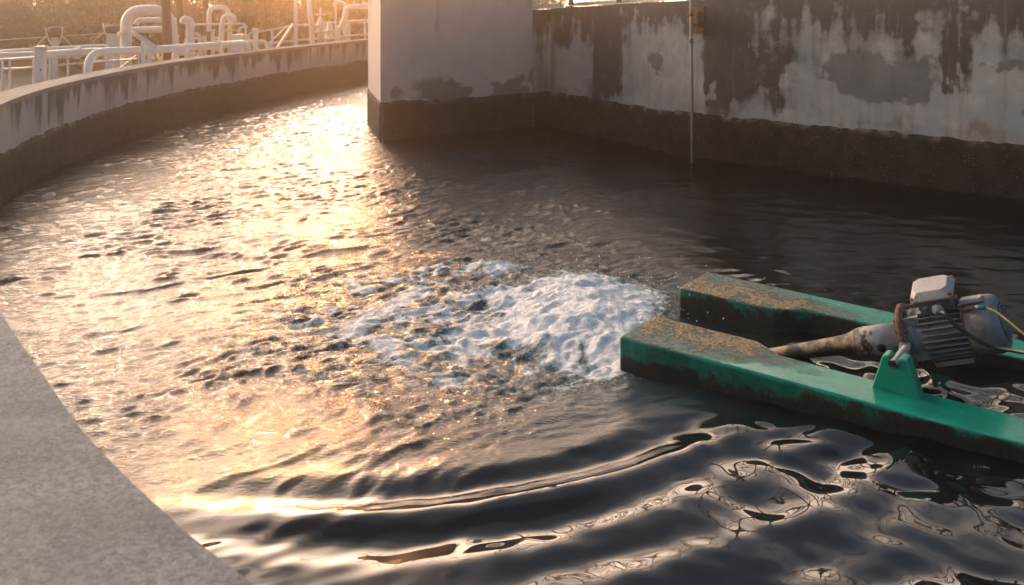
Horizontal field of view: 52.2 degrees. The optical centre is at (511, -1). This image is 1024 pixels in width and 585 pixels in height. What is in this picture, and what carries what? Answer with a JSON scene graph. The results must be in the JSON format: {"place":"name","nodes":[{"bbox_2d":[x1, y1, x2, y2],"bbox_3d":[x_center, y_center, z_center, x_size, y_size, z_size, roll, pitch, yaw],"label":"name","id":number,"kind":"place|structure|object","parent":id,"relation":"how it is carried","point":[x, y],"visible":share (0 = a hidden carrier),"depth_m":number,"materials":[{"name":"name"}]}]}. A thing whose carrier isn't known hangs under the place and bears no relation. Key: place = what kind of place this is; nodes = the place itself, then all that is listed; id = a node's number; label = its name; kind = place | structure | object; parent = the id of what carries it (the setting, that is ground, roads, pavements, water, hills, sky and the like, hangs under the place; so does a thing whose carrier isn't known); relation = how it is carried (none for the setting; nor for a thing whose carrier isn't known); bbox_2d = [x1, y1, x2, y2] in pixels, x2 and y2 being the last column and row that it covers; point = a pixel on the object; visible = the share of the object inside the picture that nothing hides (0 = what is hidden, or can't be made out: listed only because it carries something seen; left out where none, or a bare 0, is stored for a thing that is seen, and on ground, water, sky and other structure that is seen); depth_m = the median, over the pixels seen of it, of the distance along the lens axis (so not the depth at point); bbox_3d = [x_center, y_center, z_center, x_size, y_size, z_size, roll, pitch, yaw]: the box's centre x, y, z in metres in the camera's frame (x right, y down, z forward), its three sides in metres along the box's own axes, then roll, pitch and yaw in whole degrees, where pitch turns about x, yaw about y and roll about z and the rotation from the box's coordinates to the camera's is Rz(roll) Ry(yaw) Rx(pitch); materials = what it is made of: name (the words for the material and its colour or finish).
{"place":"outdoors","nodes":[
{"label":"outdoors","id":0,"kind":"place"},
{"bbox_2d":[0,8,550,91],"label":"ground","id":1,"kind":"structure","parent":0,"point":[21,77],"depth_m":31.98,"materials":[{"name":"grey concrete"}]},
{"bbox_2d":[0,56,34,91],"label":"handrail","id":2,"kind":"object","parent":1,"relation":"on","point":[2,68],"visible":0.42,"depth_m":14.00,"materials":[{"name":"metal"}]},
{"bbox_2d":[1,0,47,47],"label":"shrub","id":3,"kind":"object","parent":1,"relation":"on","point":[27,3],"visible":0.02,"depth_m":39.95,"materials":[{"name":"green plant"}]},
{"bbox_2d":[34,46,46,82],"bbox_3d":[-6.401,1.465,14.195,0.130,1.669,0.141,0,0,0],"label":"gate post","id":4,"kind":"object","parent":1,"relation":"on","point":[40,63],"visible":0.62,"depth_m":14.14,"materials":[{"name":"metal"}]},
{"bbox_2d":[0,0,91,67],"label":"shrub","id":5,"kind":"object","parent":1,"relation":"on","point":[22,28],"visible":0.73,"depth_m":32.64,"materials":[{"name":"green plant"}]},
{"bbox_2d":[8,0,84,61],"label":"tree","id":6,"kind":"object","parent":1,"relation":"on","point":[63,5],"visible":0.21,"depth_m":36.09,"materials":[{"name":"green plant"}]},
{"bbox_2d":[37,26,71,79],"bbox_3d":[-10.058,1.445,23.000,0.776,1.711,0.329,0,0,0],"label":"lamp post","id":7,"kind":"object","parent":1,"relation":"on","point":[54,33],"visible":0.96,"depth_m":22.96,"materials":[{"name":"metal"}]},
{"bbox_2d":[0,44,108,51],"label":"white pipe","id":8,"kind":"object","parent":1,"relation":"on","point":[54,47],"visible":0.57,"depth_m":20.98,"materials":[{"name":"metal"}]},
{"bbox_2d":[0,46,114,68],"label":"white pipe","id":9,"kind":"object","parent":1,"relation":"on","point":[79,50],"visible":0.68,"depth_m":19.14,"materials":[{"name":"metal"}]},
{"bbox_2d":[23,0,98,46],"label":"shrub","id":10,"kind":"object","parent":1,"relation":"on","point":[43,41],"visible":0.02,"depth_m":39.42,"materials":[{"name":"green plant"}]},
{"bbox_2d":[27,6,140,73],"bbox_3d":[-13.498,1.239,32.989,3.224,2.158,5.676,0,0,6],"label":"shrub","id":11,"kind":"object","parent":1,"relation":"on","point":[67,30],"visible":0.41,"depth_m":31.96,"materials":[{"name":"green plant"}]},
{"bbox_2d":[39,0,132,57],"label":"shrub","id":12,"kind":"object","parent":1,"relation":"on","point":[92,10],"visible":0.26,"depth_m":38.34,"materials":[{"name":"green plant"}]},
{"bbox_2d":[47,53,139,79],"bbox_3d":[-6.793,1.573,17.054,0.089,1.453,2.921,0,0,7],"label":"handrail","id":13,"kind":"object","parent":1,"relation":"on","point":[68,63],"visible":0.38,"depth_m":16.29,"materials":[{"name":"metal"}]},
{"bbox_2d":[93,24,133,67],"bbox_3d":[-8.762,1.413,23.000,0.900,1.774,0.383,0,0,0],"label":"lamp post","id":14,"kind":"object","parent":1,"relation":"on","point":[112,36],"visible":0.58,"depth_m":22.90,"materials":[{"name":"metal"}]},
{"bbox_2d":[0,33,104,39],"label":"fence wire","id":15,"kind":"object","parent":14,"relation":"attached to","point":[43,37],"visible":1,"depth_m":22.96,"materials":[{"name":"metal"}]},
{"bbox_2d":[89,0,173,11],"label":"tree","id":16,"kind":"object","parent":1,"relation":"on","point":[107,2],"visible":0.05,"depth_m":37.52,"materials":[{"name":"green plant"}]},
{"bbox_2d":[80,0,202,63],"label":"shrub","id":17,"kind":"object","parent":1,"relation":"on","point":[124,7],"visible":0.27,"depth_m":33.45,"materials":[{"name":"green plant"}]},
{"bbox_2d":[134,33,156,63],"bbox_3d":[-5.326,1.390,15.220,0.334,1.819,0.102,0,0,0],"label":"sloping stand","id":18,"kind":"object","parent":1,"relation":"on","point":[150,45],"visible":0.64,"depth_m":15.23,"materials":[{"name":"white paint"}]},
{"bbox_2d":[117,5,176,66],"bbox_3d":[-7.677,1.206,22.000,1.238,2.188,0.354,0,0,0],"label":"gooseneck pipe","id":19,"kind":"object","parent":1,"relation":"on","point":[126,33],"visible":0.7,"depth_m":21.90,"materials":[{"name":"white metal"}]},
{"bbox_2d":[132,26,161,32],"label":"white pipe","id":20,"kind":"object","parent":1,"relation":"on","point":[150,29],"visible":0.05,"depth_m":24.94,"materials":[{"name":"metal"}]},
{"bbox_2d":[133,17,176,26],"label":"white pipe","id":21,"kind":"object","parent":1,"relation":"on","point":[137,21],"visible":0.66,"depth_m":23.95,"materials":[{"name":"metal"}]},
{"bbox_2d":[113,0,199,57],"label":"shrub","id":22,"kind":"object","parent":1,"relation":"on","point":[148,2],"visible":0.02,"depth_m":38.09,"materials":[{"name":"green plant"}]},
{"bbox_2d":[161,0,172,60],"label":"tree","id":23,"kind":"object","parent":1,"relation":"on","point":[166,22],"visible":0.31,"depth_m":20.42,"materials":[{"name":"brown plant"}]},
{"bbox_2d":[83,40,251,72],"bbox_3d":[-5.460,1.501,17.453,0.516,1.597,3.823,0,0,26],"label":"white pipe","id":24,"kind":"object","parent":1,"relation":"on","point":[215,45],"visible":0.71,"depth_m":16.75,"materials":[{"name":"metal"}]},
{"bbox_2d":[176,0,183,57],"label":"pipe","id":25,"kind":"object","parent":1,"relation":"on","point":[179,13],"visible":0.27,"depth_m":22.94,"materials":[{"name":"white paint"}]},
{"bbox_2d":[172,48,188,58],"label":"gooseneck pipe","id":26,"kind":"object","parent":1,"relation":"on","point":[181,52],"visible":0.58,"depth_m":17.15,"materials":[{"name":"white metal"}]},
{"bbox_2d":[0,39,367,584],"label":"basin wall","id":27,"kind":"structure","parent":1,"relation":"on","point":[78,506],"depth_m":2.38,"materials":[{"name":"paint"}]},
{"bbox_2d":[179,16,193,57],"bbox_3d":[-6.532,1.311,21.000,0.298,1.978,0.167,0,0,0],"label":"gooseneck pipe","id":28,"kind":"object","parent":1,"relation":"on","point":[188,21],"visible":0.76,"depth_m":20.93,"materials":[{"name":"white metal"}]},
{"bbox_2d":[193,32,201,55],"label":"gooseneck pipe","id":29,"kind":"object","parent":1,"relation":"on","point":[199,40],"visible":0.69,"depth_m":20.97,"materials":[{"name":"white metal"}]},
{"bbox_2d":[184,37,218,57],"bbox_3d":[-6.790,1.559,23.000,0.887,1.482,0.047,0,0,0],"label":"thin pipe","id":30,"kind":"object","parent":1,"relation":"on","point":[197,38],"visible":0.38,"depth_m":22.98,"materials":[{"name":"white metal"}]},
{"bbox_2d":[202,36,206,55],"bbox_3d":[-6.607,1.540,22.500,0.103,1.519,0.103,0,0,0],"label":"stub post","id":31,"kind":"object","parent":1,"relation":"on","point":[204,40],"visible":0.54,"depth_m":22.46,"materials":[{"name":"white metal"}]},
{"bbox_2d":[203,0,208,35],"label":"tree","id":32,"kind":"object","parent":1,"relation":"on","point":[205,5],"visible":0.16,"depth_m":26.93,"materials":[{"name":"brown plant"}]},
{"bbox_2d":[206,31,210,54],"bbox_3d":[-5.657,1.448,19.500,0.076,1.704,0.076,0,0,0],"label":"brown post","id":33,"kind":"object","parent":1,"relation":"on","point":[208,40],"visible":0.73,"depth_m":19.47,"materials":[{"name":"metal"}]},
{"bbox_2d":[209,29,214,54],"bbox_3d":[-6.446,1.469,22.500,0.103,1.662,0.103,0,0,0],"label":"stub post","id":34,"kind":"object","parent":1,"relation":"on","point":[212,38],"visible":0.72,"depth_m":22.46,"materials":[{"name":"white metal"}]},
{"bbox_2d":[135,0,300,52],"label":"shrub","id":35,"kind":"object","parent":1,"relation":"on","point":[213,20],"visible":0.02,"depth_m":38.30,"materials":[{"name":"green plant"}]},
{"bbox_2d":[207,5,231,52],"bbox_3d":[-7.274,1.214,26.000,0.640,2.171,0.124,0,0,0],"label":"bent pipe","id":36,"kind":"object","parent":1,"relation":"on","point":[226,9],"visible":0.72,"depth_m":25.95,"materials":[{"name":"white metal"}]},
{"bbox_2d":[194,23,246,40],"bbox_3d":[-7.004,1.426,25.000,1.321,1.749,0.052,0,0,0],"label":"thin pipe","id":37,"kind":"object","parent":1,"relation":"on","point":[196,24],"visible":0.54,"depth_m":24.98,"materials":[{"name":"white metal"}]},
{"bbox_2d":[218,13,236,53],"bbox_3d":[-5.977,1.290,22.000,0.395,2.019,0.108,0,0,0],"label":"gooseneck pipe","id":38,"kind":"object","parent":1,"relation":"on","point":[232,16],"visible":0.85,"depth_m":21.95,"materials":[{"name":"white metal"}]},
{"bbox_2d":[174,0,288,55],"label":"shrub","id":39,"kind":"object","parent":1,"relation":"on","point":[240,12],"visible":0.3,"depth_m":34.49,"materials":[{"name":"green plant"}]},
{"bbox_2d":[224,29,242,52],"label":"yellow pipe","id":40,"kind":"object","parent":1,"relation":"on","point":[230,30],"visible":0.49,"depth_m":22.98,"materials":[{"name":"metal"}]},
{"bbox_2d":[231,34,243,51],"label":"box column","id":41,"kind":"structure","parent":1,"relation":"on","point":[237,37],"depth_m":20.41,"materials":[{"name":"white metal"}]},
{"bbox_2d":[252,28,258,49],"bbox_3d":[-5.640,1.467,23.000,0.120,1.666,0.120,0,0,0],"label":"white post","id":42,"kind":"object","parent":1,"relation":"on","point":[255,38],"visible":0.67,"depth_m":22.95,"materials":[{"name":"metal"}]},
{"bbox_2d":[244,39,268,50],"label":"white pipe","id":43,"kind":"object","parent":1,"relation":"on","point":[265,42],"visible":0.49,"depth_m":23.96,"materials":[{"name":"metal"}]},
{"bbox_2d":[259,0,268,48],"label":"tree","id":44,"kind":"object","parent":1,"relation":"on","point":[263,17],"visible":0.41,"depth_m":29.91,"materials":[{"name":"brown plant"}]},
{"bbox_2d":[234,0,301,47],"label":"shrub","id":45,"kind":"object","parent":1,"relation":"on","point":[280,5],"visible":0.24,"depth_m":37.86,"materials":[{"name":"green plant"}]},
{"bbox_2d":[270,26,286,47],"bbox_3d":[-6.031,1.486,27.000,0.453,1.628,0.052,0,0,0],"label":"sloping strut","id":46,"kind":"object","parent":1,"relation":"on","point":[278,34],"visible":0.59,"depth_m":26.98,"materials":[{"name":"white paint"}]},
{"bbox_2d":[276,23,293,46],"bbox_3d":[-5.466,0.928,25.000,0.524,0.727,0.095,0,0,0],"label":"sloping strut","id":47,"kind":"object","parent":1,"relation":"on","point":[285,35],"visible":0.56,"depth_m":24.97,"materials":[{"name":"white paint"}]},
{"bbox_2d":[294,0,297,44],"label":"white post","id":48,"kind":"object","parent":1,"relation":"on","point":[295,22],"visible":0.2,"depth_m":26.46,"materials":[{"name":"metal"}]},
{"bbox_2d":[258,6,342,47],"bbox_3d":[-6.840,1.239,35.700,3.224,2.158,5.676,0,0,-29],"label":"shrub","id":49,"kind":"object","parent":1,"relation":"on","point":[303,31],"visible":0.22,"depth_m":35.27,"materials":[{"name":"green plant"}]},
{"bbox_2d":[248,19,367,47],"bbox_3d":[-5.369,1.424,27.754,0.239,1.753,4.462,0,0,36],"label":"handrail","id":50,"kind":"object","parent":1,"relation":"on","point":[325,28],"visible":0.27,"depth_m":27.62,"materials":[{"name":"metal"}]},
{"bbox_2d":[306,0,314,43],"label":"leaning pipe","id":51,"kind":"object","parent":1,"relation":"on","point":[310,22],"visible":0.59,"depth_m":26.94,"materials":[{"name":"white metal"}]},
{"bbox_2d":[315,8,325,42],"bbox_3d":[-4.950,1.265,27.000,0.296,2.070,0.296,0,0,0],"label":"valve","id":52,"kind":"object","parent":1,"relation":"on","point":[320,26],"visible":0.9,"depth_m":26.93,"materials":[{"name":"white paint"}]},
{"bbox_2d":[289,0,357,16],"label":"shrub","id":53,"kind":"object","parent":1,"relation":"on","point":[301,6],"visible":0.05,"depth_m":40.13,"materials":[{"name":"green plant"}]},
{"bbox_2d":[324,13,335,41],"bbox_3d":[-4.756,1.322,27.300,0.298,1.957,0.293,0,0,0],"label":"valve","id":54,"kind":"object","parent":1,"relation":"on","point":[330,37],"visible":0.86,"depth_m":27.23,"materials":[{"name":"white paint"}]},
{"bbox_2d":[298,0,367,42],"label":"shrub","id":55,"kind":"object","parent":1,"relation":"on","point":[357,14],"visible":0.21,"depth_m":36.10,"materials":[{"name":"green plant"}]},
{"bbox_2d":[312,0,358,39],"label":"shrub","id":56,"kind":"object","parent":1,"relation":"on","point":[331,4],"visible":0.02,"depth_m":36.64,"materials":[{"name":"green plant"}]},
{"bbox_2d":[334,0,336,40],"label":"thin post","id":57,"kind":"object","parent":1,"relation":"on","point":[335,18],"visible":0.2,"depth_m":27.47,"materials":[{"name":"white metal"}]},
{"bbox_2d":[332,0,346,40],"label":"bent pipe","id":58,"kind":"object","parent":1,"relation":"on","point":[343,3],"visible":0.34,"depth_m":29.95,"materials":[{"name":"white metal"}]},
{"bbox_2d":[337,3,367,40],"bbox_3d":[-4.270,1.201,28.000,0.944,2.198,0.151,0,0,0],"label":"bent pipe","id":59,"kind":"object","parent":1,"relation":"on","point":[341,25],"visible":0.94,"depth_m":27.93,"materials":[{"name":"white metal"}]},
{"bbox_2d":[347,19,367,39],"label":"white pipe","id":60,"kind":"object","parent":1,"relation":"on","point":[348,28],"visible":0.28,"depth_m":30.46,"materials":[{"name":"metal"}]},
{"bbox_2d":[367,0,532,140],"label":"divider block","id":61,"kind":"structure","parent":1,"relation":"on","point":[442,67],"depth_m":14.01,"materials":[{"name":"paint"}]},
{"bbox_2d":[533,0,566,9],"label":"shrub","id":62,"kind":"object","parent":1,"relation":"on","point":[551,2],"visible":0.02,"depth_m":38.85,"materials":[{"name":"green plant"}]},
{"bbox_2d":[533,0,578,9],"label":"tree","id":63,"kind":"object","parent":1,"relation":"on","point":[557,2],"visible":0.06,"depth_m":45.12,"materials":[{"name":"green plant"}]},
{"bbox_2d":[590,0,663,5],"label":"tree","id":64,"kind":"object","parent":1,"relation":"on","point":[627,3],"visible":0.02,"depth_m":44.10,"materials":[{"name":"green plant"}]},
{"bbox_2d":[533,0,1023,199],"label":"channel wall","id":65,"kind":"structure","parent":1,"relation":"on","point":[925,93],"depth_m":10.92,"materials":[{"name":"paint"}]},
{"bbox_2d":[566,0,621,6],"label":"green railing","id":66,"kind":"object","parent":65,"relation":"on","point":[571,2],"visible":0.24,"depth_m":14.54,"materials":[{"name":"metal"}]},
{"bbox_2d":[534,0,655,8],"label":"conduit","id":67,"kind":"object","parent":65,"relation":"on","point":[540,6],"visible":0.83,"depth_m":14.39,"materials":[{"name":"white paint"}]},
{"bbox_2d":[559,0,670,6],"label":"loose cable","id":68,"kind":"object","parent":65,"relation":"on","point":[615,3],"visible":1,"depth_m":13.37,"materials":[{"name":"white paint"}]},
{"bbox_2d":[689,0,693,162],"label":"standpipe","id":69,"kind":"object","parent":65,"relation":"attached to","point":[691,15],"visible":0.89,"depth_m":11.51,"materials":[{"name":"grey metal"}]},
{"bbox_2d":[687,7,705,33],"bbox_3d":[2.069,0.234,11.772,0.130,0.310,0.200,0,0,-44],"label":"wall bracket","id":70,"kind":"object","parent":65,"relation":"attached to","point":[699,21],"depth_m":11.72,"materials":[{"name":"metal"}]},
{"bbox_2d":[28,0,688,7],"label":"sky","id":71,"kind":"structure","parent":0,"point":[566,1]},
{"bbox_2d":[0,79,1023,584],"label":"water","id":72,"kind":"structure","parent":0,"point":[242,379],"depth_m":5.32,"materials":[{"name":"brown liquid"}]},
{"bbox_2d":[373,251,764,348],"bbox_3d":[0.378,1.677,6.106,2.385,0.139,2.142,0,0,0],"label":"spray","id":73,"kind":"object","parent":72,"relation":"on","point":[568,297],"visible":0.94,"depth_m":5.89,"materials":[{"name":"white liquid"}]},
{"bbox_2d":[620,272,1023,462],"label":"floating aerator","id":74,"kind":"object","parent":72,"relation":"on","point":[942,325],"visible":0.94,"depth_m":4.81,"materials":[{"name":"green paint"}]}
]}

